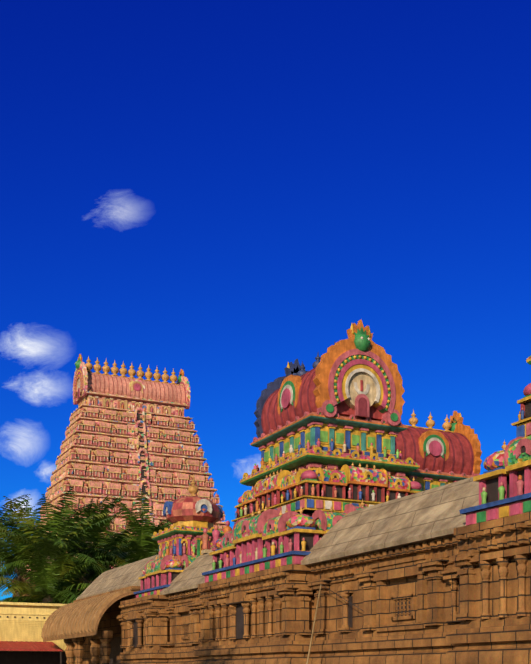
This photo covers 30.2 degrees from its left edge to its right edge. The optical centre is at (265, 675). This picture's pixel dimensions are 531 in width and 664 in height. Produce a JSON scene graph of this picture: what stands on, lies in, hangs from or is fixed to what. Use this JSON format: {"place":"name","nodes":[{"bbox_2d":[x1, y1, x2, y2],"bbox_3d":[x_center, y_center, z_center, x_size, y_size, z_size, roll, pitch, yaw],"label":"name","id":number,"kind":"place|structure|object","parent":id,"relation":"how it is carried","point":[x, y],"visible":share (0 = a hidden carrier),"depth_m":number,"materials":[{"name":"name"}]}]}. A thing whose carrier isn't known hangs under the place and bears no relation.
{"place":"outdoors","nodes":[
{"label":"outdoors","id":0,"kind":"place"},
{"bbox_2d":[8,495,33,515],"bbox_3d":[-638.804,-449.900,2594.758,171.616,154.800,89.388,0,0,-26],"label":"cloud","id":1,"kind":"structure","parent":0,"point":[31,503],"depth_m":2594.57,"materials":[{"name":"white"}]},
{"bbox_2d":[10,428,35,453],"bbox_3d":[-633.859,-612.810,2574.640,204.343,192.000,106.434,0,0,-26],"label":"cloud","id":2,"kind":"structure","parent":0,"point":[23,442],"depth_m":2574.64,"materials":[{"name":"white"}]},
{"bbox_2d":[7,334,51,356],"bbox_3d":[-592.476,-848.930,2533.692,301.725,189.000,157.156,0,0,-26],"label":"cloud","id":3,"kind":"structure","parent":0,"point":[26,346],"depth_m":2534.05,"materials":[{"name":"white"}]},
{"bbox_2d":[16,379,56,401],"bbox_3d":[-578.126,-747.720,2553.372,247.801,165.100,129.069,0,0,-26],"label":"cloud","id":4,"kind":"structure","parent":0,"point":[45,387],"depth_m":2553.51,"materials":[{"name":"white"}]},
{"bbox_2d":[42,467,52,474],"bbox_3d":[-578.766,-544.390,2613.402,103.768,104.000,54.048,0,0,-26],"label":"cloud","id":5,"kind":"structure","parent":0,"point":[47,470],"depth_m":2613.42,"materials":[{"name":"white"}]},
{"bbox_2d":[0,0,530,599],"label":"sky","id":6,"kind":"structure","parent":0,"point":[214,191],"materials":[{"name":"blue"}]},
{"label":"courtyard paving","id":7,"kind":"structure","parent":0,"visible":0},
{"bbox_2d":[0,602,75,663],"bbox_3d":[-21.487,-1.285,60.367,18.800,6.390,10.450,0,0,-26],"label":"boundary wall","id":8,"kind":"structure","parent":7,"relation":"on","point":[21,627],"depth_m":60.42,"materials":[{"name":"beige paint"}]},
{"bbox_2d":[306,584,362,663],"bbox_3d":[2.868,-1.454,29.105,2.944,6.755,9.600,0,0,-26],"label":"pole and cables","id":9,"kind":"object","parent":7,"relation":"on","point":[321,585],"visible":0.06,"depth_m":31.54,"materials":[{"name":"brown wood"}]},
{"label":"ground","id":10,"kind":"structure","parent":0,"visible":0},
{"bbox_2d":[0,487,172,603],"bbox_3d":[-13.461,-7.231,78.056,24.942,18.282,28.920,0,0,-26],"label":"trees","id":11,"kind":"object","parent":10,"relation":"on","point":[67,562],"visible":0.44,"depth_m":68.49,"materials":[{"name":"green plant"}]},
{"bbox_2d":[12,354,225,602],"bbox_3d":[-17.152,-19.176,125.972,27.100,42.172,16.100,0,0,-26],"label":"temple gateway tower","id":12,"kind":"structure","parent":10,"relation":"on","point":[131,436],"depth_m":122.58,"materials":[{"name":"stone"}]},
{"bbox_2d":[117,512,530,663],"bbox_3d":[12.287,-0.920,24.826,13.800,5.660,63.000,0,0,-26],"label":"temple wall","id":13,"kind":"structure","parent":10,"relation":"on","point":[462,595],"depth_m":30.17,"materials":[{"name":"stone"}]},
{"bbox_2d":[41,588,139,663],"bbox_3d":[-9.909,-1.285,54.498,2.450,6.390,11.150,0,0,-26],"label":"porch","id":14,"kind":"object","parent":13,"relation":"attached to","point":[74,623],"visible":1,"depth_m":52.78,"materials":[{"name":"stone"}]},
{"bbox_2d":[133,478,223,597],"bbox_3d":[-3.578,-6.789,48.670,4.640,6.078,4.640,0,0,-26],"label":"tower","id":15,"kind":"structure","parent":13,"relation":"on","point":[192,517],"depth_m":47.47,"materials":[{"name":"multicoloured paint"}]},
{"bbox_2d":[73,475,478,663],"bbox_3d":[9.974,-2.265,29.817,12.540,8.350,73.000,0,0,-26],"label":"sloping roof","id":16,"kind":"structure","parent":13,"relation":"on","point":[426,515],"depth_m":31.25,"materials":[{"name":"stone"}]},
{"bbox_2d":[201,521,231,553],"bbox_3d":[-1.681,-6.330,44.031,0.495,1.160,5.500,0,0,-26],"label":"statues","id":17,"kind":"object","parent":16,"relation":"on","point":[215,534],"visible":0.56,"depth_m":45.12,"materials":[{"name":"pink stone"}]},
{"bbox_2d":[202,320,421,582],"bbox_3d":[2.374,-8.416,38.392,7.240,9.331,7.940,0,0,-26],"label":"tower","id":18,"kind":"structure","parent":13,"relation":"on","point":[330,426],"depth_m":36.11,"materials":[{"name":"multicoloured paint"}]},
{"bbox_2d":[395,409,481,490],"bbox_3d":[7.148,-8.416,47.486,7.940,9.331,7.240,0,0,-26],"label":"temple roof","id":19,"kind":"structure","parent":13,"relation":"on","point":[451,453],"depth_m":46.20,"materials":[{"name":"multicoloured paint"}]},
{"bbox_2d":[459,355,530,525],"bbox_3d":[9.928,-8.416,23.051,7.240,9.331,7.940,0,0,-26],"label":"tower","id":20,"kind":"structure","parent":13,"relation":"on","point":[504,480],"depth_m":24.06,"materials":[{"name":"multicoloured paint"}]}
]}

